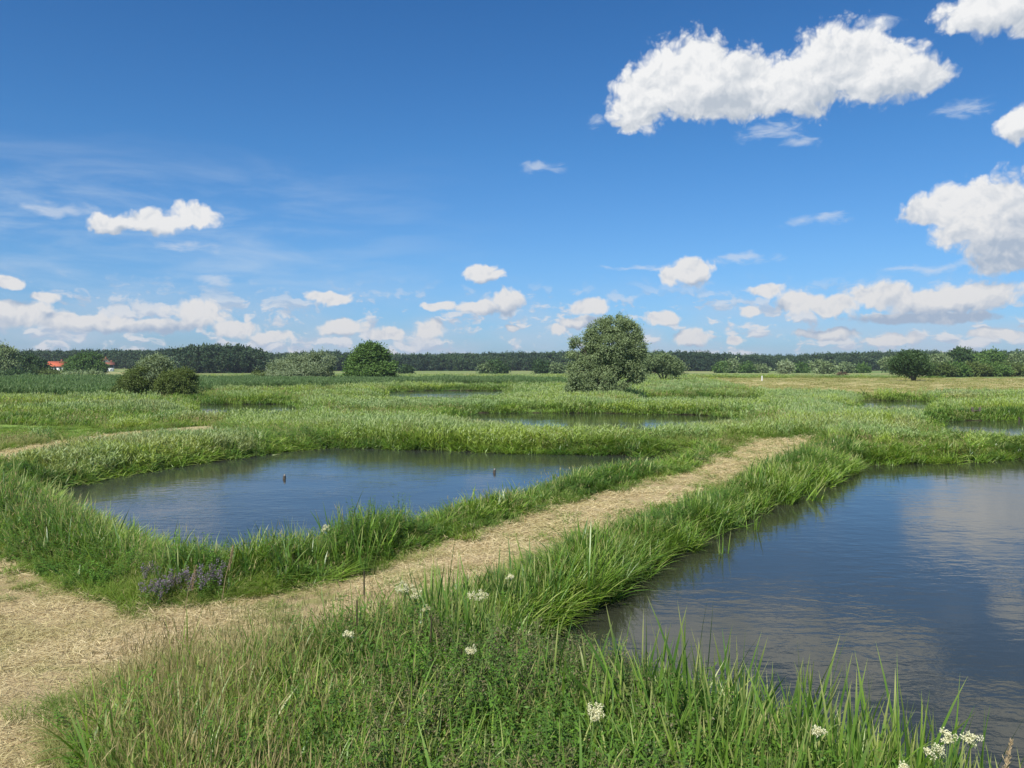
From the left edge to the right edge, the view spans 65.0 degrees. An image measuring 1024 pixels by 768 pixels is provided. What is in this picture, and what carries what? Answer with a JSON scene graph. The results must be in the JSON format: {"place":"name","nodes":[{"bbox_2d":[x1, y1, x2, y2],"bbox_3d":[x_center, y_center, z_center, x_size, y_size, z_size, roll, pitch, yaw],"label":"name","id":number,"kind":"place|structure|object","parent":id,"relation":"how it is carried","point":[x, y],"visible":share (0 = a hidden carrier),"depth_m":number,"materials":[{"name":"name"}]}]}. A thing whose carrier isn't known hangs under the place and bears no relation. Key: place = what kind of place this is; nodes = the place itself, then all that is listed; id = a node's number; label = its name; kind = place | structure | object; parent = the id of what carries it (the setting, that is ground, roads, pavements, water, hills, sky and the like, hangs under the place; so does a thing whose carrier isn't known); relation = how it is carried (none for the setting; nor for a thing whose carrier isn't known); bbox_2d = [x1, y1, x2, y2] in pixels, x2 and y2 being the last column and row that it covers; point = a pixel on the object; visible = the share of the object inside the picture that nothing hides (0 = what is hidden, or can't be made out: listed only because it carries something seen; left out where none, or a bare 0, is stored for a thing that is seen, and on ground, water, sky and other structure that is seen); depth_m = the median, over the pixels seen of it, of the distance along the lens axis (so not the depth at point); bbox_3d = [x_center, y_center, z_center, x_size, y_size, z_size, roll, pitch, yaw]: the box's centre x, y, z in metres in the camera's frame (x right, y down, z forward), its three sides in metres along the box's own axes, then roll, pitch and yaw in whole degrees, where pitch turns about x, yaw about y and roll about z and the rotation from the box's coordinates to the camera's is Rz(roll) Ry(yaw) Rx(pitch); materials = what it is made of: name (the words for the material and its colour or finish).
{"place":"outdoors","nodes":[
{"label":"outdoors","id":0,"kind":"place"},
{"bbox_2d":[198,404,297,414],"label":"pond water","id":1,"kind":"structure","parent":0,"point":[266,407],"depth_m":67.83,"materials":[{"name":"grey liquid"}]},
{"bbox_2d":[49,447,673,552],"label":"pond water","id":2,"kind":"structure","parent":0,"point":[222,497],"depth_m":23.36,"materials":[{"name":"blue liquid"}]},
{"bbox_2d":[386,390,505,398],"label":"pond water","id":3,"kind":"structure","parent":0,"point":[436,394],"depth_m":102.36,"materials":[{"name":"grey liquid"}]},
{"bbox_2d":[0,368,1023,767],"bbox_3d":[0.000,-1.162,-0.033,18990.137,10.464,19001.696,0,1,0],"label":"ground","id":4,"kind":"structure","parent":0,"point":[44,692],"depth_m":10.74,"materials":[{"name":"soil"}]},
{"bbox_2d":[0,340,27,370],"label":"edge tree","id":5,"kind":"object","parent":4,"relation":"on","point":[8,356],"visible":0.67,"depth_m":209.01,"materials":[{"name":"green plant"}]},
{"bbox_2d":[0,367,36,375],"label":"hedge bush","id":6,"kind":"object","parent":4,"relation":"on","point":[6,372],"visible":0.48,"depth_m":199.30,"materials":[{"name":"green plant"}]},
{"bbox_2d":[16,350,58,372],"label":"dark tree","id":7,"kind":"object","parent":4,"relation":"on","point":[31,362],"visible":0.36,"depth_m":227.32,"materials":[{"name":"green plant"}]},
{"bbox_2d":[31,367,66,374],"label":"hedge bush","id":8,"kind":"object","parent":4,"relation":"on","point":[47,371],"visible":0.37,"depth_m":217.28,"materials":[{"name":"green plant"}]},
{"bbox_2d":[47,359,66,370],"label":"farmhouse","id":9,"kind":"object","parent":4,"relation":"on","point":[56,363],"visible":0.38,"depth_m":427.84,"materials":[{"name":"orange paint"}]},
{"bbox_2d":[60,368,106,374],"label":"hedge bush","id":10,"kind":"object","parent":4,"relation":"on","point":[91,371],"visible":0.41,"depth_m":213.50,"materials":[{"name":"green plant"}]},
{"bbox_2d":[56,349,111,373],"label":"broad tree","id":11,"kind":"object","parent":4,"relation":"on","point":[84,361],"visible":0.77,"depth_m":267.68,"materials":[{"name":"green plant"}]},
{"bbox_2d":[105,360,114,370],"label":"outbuilding","id":12,"kind":"structure","parent":4,"relation":"on","point":[111,365],"depth_m":419.06,"materials":[{"name":"white paint"}]},
{"bbox_2d":[106,363,166,395],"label":"sloping bush","id":13,"kind":"object","parent":4,"relation":"on","point":[127,383],"visible":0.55,"depth_m":77.07,"materials":[{"name":"green plant"}]},
{"bbox_2d":[124,351,176,390],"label":"pale willow","id":14,"kind":"object","parent":4,"relation":"on","point":[158,365],"visible":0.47,"depth_m":78.14,"materials":[{"name":"green plant"}]},
{"bbox_2d":[151,365,203,395],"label":"round bush","id":15,"kind":"object","parent":4,"relation":"on","point":[179,382],"visible":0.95,"depth_m":76.78,"materials":[{"name":"green plant"}]},
{"bbox_2d":[137,558,227,608],"bbox_3d":[-4.484,2.727,10.760,1.399,0.720,1.138,0,1,0],"label":"purple vetch","id":16,"kind":"object","parent":4,"relation":"on","point":[171,581],"visible":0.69,"depth_m":10.75,"materials":[{"name":"purple plant"}]},
{"bbox_2d":[183,565,196,618],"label":"dry reed","id":17,"kind":"object","parent":4,"relation":"on","point":[194,578],"visible":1,"depth_m":9.86,"materials":[{"name":"brown plant"}]},
{"bbox_2d":[189,534,220,585],"bbox_3d":[-4.217,2.496,11.125,0.534,0.892,0.375,0,1,0],"label":"iris clump","id":18,"kind":"object","parent":4,"relation":"on","point":[197,563],"visible":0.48,"depth_m":11.08,"materials":[{"name":"green plant"}]},
{"bbox_2d":[219,545,233,617],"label":"dry reed","id":19,"kind":"object","parent":4,"relation":"on","point":[230,561],"visible":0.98,"depth_m":10.06,"materials":[{"name":"brown plant"}]},
{"bbox_2d":[251,367,267,375],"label":"bush","id":20,"kind":"object","parent":4,"relation":"on","point":[255,372],"visible":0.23,"depth_m":151.46,"materials":[{"name":"green plant"}]},
{"bbox_2d":[249,521,280,562],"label":"iris clump","id":21,"kind":"object","parent":4,"relation":"on","point":[266,543],"visible":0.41,"depth_m":11.98,"materials":[{"name":"green plant"}]},
{"bbox_2d":[0,373,567,395],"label":"reed bed","id":22,"kind":"object","parent":4,"relation":"on","point":[49,383],"visible":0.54,"depth_m":110.45,"materials":[{"name":"green plant"}]},
{"bbox_2d":[260,346,336,376],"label":"willow thicket","id":23,"kind":"object","parent":4,"relation":"on","point":[291,365],"visible":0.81,"depth_m":148.32,"materials":[{"name":"green plant"}]},
{"bbox_2d":[287,533,313,569],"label":"iris clump","id":24,"kind":"object","parent":4,"relation":"on","point":[298,555],"visible":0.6,"depth_m":11.91,"materials":[{"name":"green plant"}]},
{"bbox_2d":[317,525,340,560],"bbox_3d":[-2.806,2.526,12.386,0.388,0.762,0.314,1,2,44],"label":"meadowsweet","id":25,"kind":"object","parent":4,"relation":"on","point":[325,528],"visible":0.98,"depth_m":12.33,"materials":[{"name":"white plant"}]},
{"bbox_2d":[342,630,366,669],"bbox_3d":[-1.391,2.576,7.071,0.220,0.867,0.423,1,2,32],"label":"meadowsweet","id":26,"kind":"object","parent":4,"relation":"on","point":[349,634],"visible":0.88,"depth_m":7.01,"materials":[{"name":"white plant"}]},
{"bbox_2d":[347,600,368,672],"bbox_3d":[-1.478,2.485,7.575,0.217,1.008,0.300,0,1,0],"label":"bulrush","id":27,"kind":"object","parent":4,"relation":"on","point":[356,621],"visible":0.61,"depth_m":7.55,"materials":[{"name":"green plant"}]},
{"bbox_2d":[354,525,385,577],"bbox_3d":[-2.167,2.501,12.050,0.518,0.860,0.390,1,2,32],"label":"iris clump","id":28,"kind":"object","parent":4,"relation":"on","point":[359,552],"visible":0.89,"depth_m":12.04,"materials":[{"name":"green plant"}]},
{"bbox_2d":[340,339,400,376],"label":"round tree","id":29,"kind":"object","parent":4,"relation":"on","point":[370,358],"visible":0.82,"depth_m":147.83,"materials":[{"name":"green plant"}]},
{"bbox_2d":[357,571,386,636],"bbox_3d":[-1.464,2.379,7.864,0.247,1.208,0.614,0,1,20],"label":"bulrush","id":30,"kind":"object","parent":4,"relation":"on","point":[364,595],"visible":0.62,"depth_m":7.84,"materials":[{"name":"green plant"}]},
{"bbox_2d":[398,363,416,373],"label":"field bush","id":31,"kind":"object","parent":4,"relation":"on","point":[405,369],"visible":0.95,"depth_m":328.51,"materials":[{"name":"green plant"}]},
{"bbox_2d":[395,580,421,618],"bbox_3d":[-1.121,2.484,8.229,0.382,0.992,0.309,1,2,40],"label":"meadowsweet","id":32,"kind":"object","parent":4,"relation":"on","point":[408,590],"visible":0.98,"depth_m":8.21,"materials":[{"name":"white plant"}]},
{"bbox_2d":[401,603,432,635],"bbox_3d":[-0.895,2.549,7.883,0.349,0.880,0.268,1,2,32],"label":"meadowsweet","id":33,"kind":"object","parent":4,"relation":"on","point":[427,608],"visible":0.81,"depth_m":7.75,"materials":[{"name":"white plant"}]},
{"bbox_2d":[425,613,447,663],"bbox_3d":[-0.799,2.520,7.169,0.470,0.961,0.200,0,1,0],"label":"bulrush","id":34,"kind":"object","parent":4,"relation":"on","point":[430,633],"visible":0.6,"depth_m":7.25,"materials":[{"name":"green plant"}]},
{"bbox_2d":[457,644,478,681],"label":"meadowsweet","id":35,"kind":"object","parent":4,"relation":"on","point":[470,651],"visible":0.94,"depth_m":6.76,"materials":[{"name":"white plant"}]},
{"bbox_2d":[0,439,945,767],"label":"leafy herbs","id":36,"kind":"object","parent":4,"relation":"on","point":[546,733],"visible":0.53,"depth_m":6.45,"materials":[{"name":"green plant"}]},
{"bbox_2d":[467,589,499,632],"bbox_3d":[-0.319,2.646,8.164,0.320,1.206,0.409,0,1,15],"label":"meadowsweet","id":37,"kind":"object","parent":4,"relation":"on","point":[476,596],"visible":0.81,"depth_m":8.12,"materials":[{"name":"white plant"}]},
{"bbox_2d":[475,359,496,373],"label":"field bush","id":38,"kind":"object","parent":4,"relation":"on","point":[483,368],"visible":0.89,"depth_m":328.08,"materials":[{"name":"green plant"}]},
{"bbox_2d":[486,358,510,373],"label":"field bush","id":39,"kind":"object","parent":4,"relation":"on","point":[500,367],"visible":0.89,"depth_m":327.79,"materials":[{"name":"green plant"}]},
{"bbox_2d":[488,574,513,637],"bbox_3d":[-0.128,2.748,8.998,0.264,1.279,0.362,-1,1,-24],"label":"meadowsweet","id":40,"kind":"object","parent":4,"relation":"on","point":[510,576],"visible":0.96,"depth_m":8.97,"materials":[{"name":"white plant"}]},
{"bbox_2d":[0,372,1023,767],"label":"sedge","id":41,"kind":"object","parent":4,"relation":"on","point":[620,574],"visible":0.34,"depth_m":12.90,"materials":[{"name":"green plant"}]},
{"bbox_2d":[0,411,1023,767],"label":"iris leaves","id":42,"kind":"object","parent":4,"relation":"on","point":[920,759],"visible":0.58,"depth_m":6.52,"materials":[{"name":"green plant"}]},
{"bbox_2d":[0,372,1023,479],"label":"young reeds","id":43,"kind":"object","parent":4,"relation":"on","point":[797,415],"visible":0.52,"depth_m":43.56,"materials":[{"name":"green plant"}]},
{"bbox_2d":[0,374,1023,767],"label":"seeding grass","id":44,"kind":"structure","parent":4,"relation":"on","point":[206,662],"depth_m":6.89,"materials":[{"name":"green plant"}]},
{"bbox_2d":[0,373,1023,767],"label":"meadow grass","id":45,"kind":"structure","parent":4,"relation":"on","point":[130,597],"depth_m":14.98,"materials":[{"name":"green plant"}]},
{"bbox_2d":[16,342,1023,372],"bbox_3d":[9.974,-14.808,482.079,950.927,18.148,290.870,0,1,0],"label":"wood","id":46,"kind":"object","parent":4,"relation":"on","point":[219,358],"visible":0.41,"depth_m":514.31,"materials":[{"name":"green plant"}]},
{"bbox_2d":[338,604,718,767],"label":"nettles","id":47,"kind":"object","parent":4,"relation":"on","point":[512,649],"visible":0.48,"depth_m":6.42,"materials":[{"name":"green plant"}]},
{"bbox_2d":[530,357,552,373],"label":"field bush","id":48,"kind":"object","parent":4,"relation":"on","point":[538,366],"visible":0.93,"depth_m":328.80,"materials":[{"name":"green plant"}]},
{"bbox_2d":[536,616,571,695],"bbox_3d":[0.323,2.438,6.669,0.224,1.163,0.507,0,1,-12],"label":"iris clump","id":49,"kind":"object","parent":4,"relation":"on","point":[545,663],"visible":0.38,"depth_m":6.77,"materials":[{"name":"green plant"}]},
{"bbox_2d":[546,359,566,373],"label":"field bush","id":50,"kind":"object","parent":4,"relation":"on","point":[558,368],"visible":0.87,"depth_m":328.52,"materials":[{"name":"green plant"}]},
{"bbox_2d":[562,702,612,765],"bbox_3d":[0.505,2.608,5.405,0.390,0.918,0.310,1,1,28],"label":"meadowsweet","id":51,"kind":"object","parent":4,"relation":"on","point":[594,713],"visible":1,"depth_m":5.40,"materials":[{"name":"white plant"}]},
{"bbox_2d":[566,519,611,615],"bbox_3d":[1.051,2.615,11.463,0.647,1.655,1.127,0,1,0],"label":"iris clump","id":52,"kind":"object","parent":4,"relation":"on","point":[589,589],"visible":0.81,"depth_m":11.34,"materials":[{"name":"green plant"}]},
{"bbox_2d":[561,311,651,392],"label":"willow tree","id":53,"kind":"object","parent":4,"relation":"on","point":[607,367],"visible":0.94,"depth_m":74.13,"materials":[{"name":"green plant"}]},
{"bbox_2d":[598,602,648,719],"bbox_3d":[0.874,2.396,6.451,0.404,1.278,0.315,1,1,26],"label":"iris clump","id":54,"kind":"object","parent":4,"relation":"on","point":[615,650],"visible":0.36,"depth_m":6.45,"materials":[{"name":"green plant"}]},
{"bbox_2d":[641,350,690,378],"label":"bushy shrub","id":55,"kind":"object","parent":4,"relation":"on","point":[669,365],"visible":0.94,"depth_m":148.25,"materials":[{"name":"green plant"}]},
{"bbox_2d":[646,663,692,711],"bbox_3d":[1.263,2.601,6.237,0.266,0.913,0.381,-1,2,-42],"label":"iris clump","id":56,"kind":"object","parent":4,"relation":"on","point":[653,685],"visible":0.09,"depth_m":6.28,"materials":[{"name":"green plant"}]},
{"bbox_2d":[710,358,732,372],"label":"wood edge bush","id":57,"kind":"object","parent":4,"relation":"on","point":[719,367],"visible":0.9,"depth_m":358.28,"materials":[{"name":"green plant"}]},
{"bbox_2d":[723,356,749,372],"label":"wood edge bush","id":58,"kind":"object","parent":4,"relation":"on","point":[733,367],"visible":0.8,"depth_m":358.31,"materials":[{"name":"green plant"}]},
{"bbox_2d":[703,680,771,755],"bbox_3d":[1.626,2.572,5.760,0.566,1.002,0.218,-1,2,-40],"label":"iris clump","id":59,"kind":"object","parent":4,"relation":"on","point":[735,711],"visible":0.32,"depth_m":5.82,"materials":[{"name":"green plant"}]},
{"bbox_2d":[735,361,758,372],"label":"wood edge bush","id":60,"kind":"object","parent":4,"relation":"on","point":[746,367],"visible":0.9,"depth_m":356.56,"materials":[{"name":"green plant"}]},
{"bbox_2d":[721,687,784,763],"bbox_3d":[1.770,2.576,5.745,0.330,1.049,0.529,1,2,42],"label":"iris clump","id":61,"kind":"object","parent":4,"relation":"on","point":[754,702],"visible":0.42,"depth_m":5.66,"materials":[{"name":"green plant"}]},
{"bbox_2d":[751,362,772,372],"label":"wood edge bush","id":62,"kind":"object","parent":4,"relation":"on","point":[764,368],"visible":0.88,"depth_m":358.42,"materials":[{"name":"green plant"}]},
{"bbox_2d":[774,357,795,373],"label":"meadow bush","id":63,"kind":"object","parent":4,"relation":"on","point":[785,367],"visible":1,"depth_m":329.37,"materials":[{"name":"green plant"}]},
{"bbox_2d":[753,661,849,767],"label":"iris clump","id":64,"kind":"object","parent":4,"relation":"on","point":[774,713],"visible":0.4,"depth_m":5.67,"materials":[{"name":"green plant"}]},
{"bbox_2d":[793,360,810,372],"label":"wood edge bush","id":65,"kind":"object","parent":4,"relation":"on","point":[801,367],"visible":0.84,"depth_m":357.25,"materials":[{"name":"green plant"}]},
{"bbox_2d":[771,719,851,767],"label":"iris clump","id":66,"kind":"object","parent":4,"relation":"on","point":[847,762],"visible":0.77,"depth_m":4.97,"materials":[{"name":"green plant"}]},
{"bbox_2d":[793,724,830,763],"bbox_3d":[1.921,2.580,5.144,0.190,0.948,0.443,0,1,0],"label":"meadowsweet","id":67,"kind":"object","parent":4,"relation":"on","point":[816,730],"visible":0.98,"depth_m":4.98,"materials":[{"name":"white plant"}]},
{"bbox_2d":[807,355,841,373],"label":"meadow bush","id":68,"kind":"object","parent":4,"relation":"on","point":[825,366],"visible":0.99,"depth_m":318.89,"materials":[{"name":"green plant"}]},
{"bbox_2d":[835,371,848,375],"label":"heath clump","id":69,"kind":"object","parent":4,"relation":"on","point":[841,373],"visible":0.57,"depth_m":229.85,"materials":[{"name":"green plant"}]},
{"bbox_2d":[835,361,858,372],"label":"wood edge bush","id":70,"kind":"object","parent":4,"relation":"on","point":[847,367],"visible":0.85,"depth_m":359.04,"materials":[{"name":"green plant"}]},
{"bbox_2d":[853,361,871,372],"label":"wood edge bush","id":71,"kind":"object","parent":4,"relation":"on","point":[863,368],"visible":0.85,"depth_m":358.15,"materials":[{"name":"green plant"}]},
{"bbox_2d":[839,744,912,767],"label":"iris clump","id":72,"kind":"object","parent":4,"relation":"on","point":[852,761],"visible":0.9,"depth_m":5.00,"materials":[{"name":"green plant"}]},
{"bbox_2d":[876,353,902,373],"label":"meadow bush","id":73,"kind":"object","parent":4,"relation":"on","point":[883,360],"visible":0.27,"depth_m":300.37,"materials":[{"name":"green plant"}]},
{"bbox_2d":[892,760,909,767],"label":"meadowsweet","id":74,"kind":"object","parent":4,"relation":"on","point":[903,765],"visible":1,"depth_m":4.41,"materials":[{"name":"white plant"}]},
{"bbox_2d":[883,349,937,380],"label":"round headed tree","id":75,"kind":"object","parent":4,"relation":"on","point":[913,364],"visible":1,"depth_m":166.65,"materials":[{"name":"green plant"}]},
{"bbox_2d":[928,351,955,362],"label":"hedge tree","id":76,"kind":"object","parent":4,"relation":"on","point":[937,358],"visible":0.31,"depth_m":298.48,"materials":[{"name":"green plant"}]},
{"bbox_2d":[924,361,960,376],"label":"hedge bush","id":77,"kind":"object","parent":4,"relation":"on","point":[944,369],"visible":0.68,"depth_m":226.88,"materials":[{"name":"green plant"}]},
{"bbox_2d":[923,727,983,767],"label":"meadowsweet","id":78,"kind":"object","parent":4,"relation":"on","point":[947,740],"visible":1,"depth_m":4.57,"materials":[{"name":"white plant"}]},
{"bbox_2d":[946,359,973,376],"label":"hedge bush","id":79,"kind":"object","parent":4,"relation":"on","point":[963,367],"visible":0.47,"depth_m":229.08,"materials":[{"name":"green plant"}]},
{"bbox_2d":[944,346,976,362],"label":"hedge tree","id":80,"kind":"object","parent":4,"relation":"on","point":[956,353],"visible":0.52,"depth_m":297.48,"materials":[{"name":"green plant"}]},
{"bbox_2d":[971,407,980,414],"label":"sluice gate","id":81,"kind":"structure","parent":4,"relation":"on","point":[973,410],"depth_m":52.06,"materials":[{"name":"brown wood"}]},
{"bbox_2d":[961,351,993,362],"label":"hedge tree","id":82,"kind":"object","parent":4,"relation":"on","point":[980,358],"visible":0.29,"depth_m":296.42,"materials":[{"name":"green plant"}]},
{"bbox_2d":[962,360,994,376],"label":"hedge bush","id":83,"kind":"object","parent":4,"relation":"on","point":[978,369],"visible":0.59,"depth_m":231.10,"materials":[{"name":"green plant"}]},
{"bbox_2d":[973,346,1012,363],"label":"hedge tree","id":84,"kind":"object","parent":4,"relation":"on","point":[994,354],"visible":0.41,"depth_m":296.86,"materials":[{"name":"green plant"}]},
{"bbox_2d":[980,360,1013,376],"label":"hedge bush","id":85,"kind":"object","parent":4,"relation":"on","point":[1002,370],"visible":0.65,"depth_m":233.08,"materials":[{"name":"green plant"}]},
{"bbox_2d":[995,360,1023,376],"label":"hedge bush","id":86,"kind":"object","parent":4,"relation":"on","point":[1018,368],"visible":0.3,"depth_m":235.83,"materials":[{"name":"green plant"}]},
{"bbox_2d":[1005,349,1023,362],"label":"hedge tree","id":87,"kind":"object","parent":4,"relation":"on","point":[1017,357],"visible":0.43,"depth_m":296.74,"materials":[{"name":"green plant"}]},
{"bbox_2d":[0,0,1023,355],"label":"sky","id":88,"kind":"structure","parent":0,"point":[773,177],"materials":[{"name":"blue"}]},
{"bbox_2d":[464,413,731,431],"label":"pond water","id":89,"kind":"structure","parent":0,"point":[597,419],"depth_m":53.61,"materials":[{"name":"grey liquid"}]},
{"bbox_2d":[533,458,1023,767],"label":"pond water","id":90,"kind":"structure","parent":0,"point":[914,572],"depth_m":12.00,"materials":[{"name":"blue liquid"}]},
{"bbox_2d":[860,400,930,409],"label":"pond water","id":91,"kind":"structure","parent":0,"point":[894,403],"depth_m":75.06,"materials":[{"name":"grey liquid"}]},
{"bbox_2d":[940,420,1023,435],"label":"pond water","id":92,"kind":"structure","parent":0,"point":[1011,426],"depth_m":46.52,"materials":[{"name":"grey liquid"}]},
{"bbox_2d":[1002,738,1013,767],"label":"dry reed","id":93,"kind":"object","parent":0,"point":[1010,744],"visible":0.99,"depth_m":4.92,"materials":[{"name":"beige plant"}]}
]}

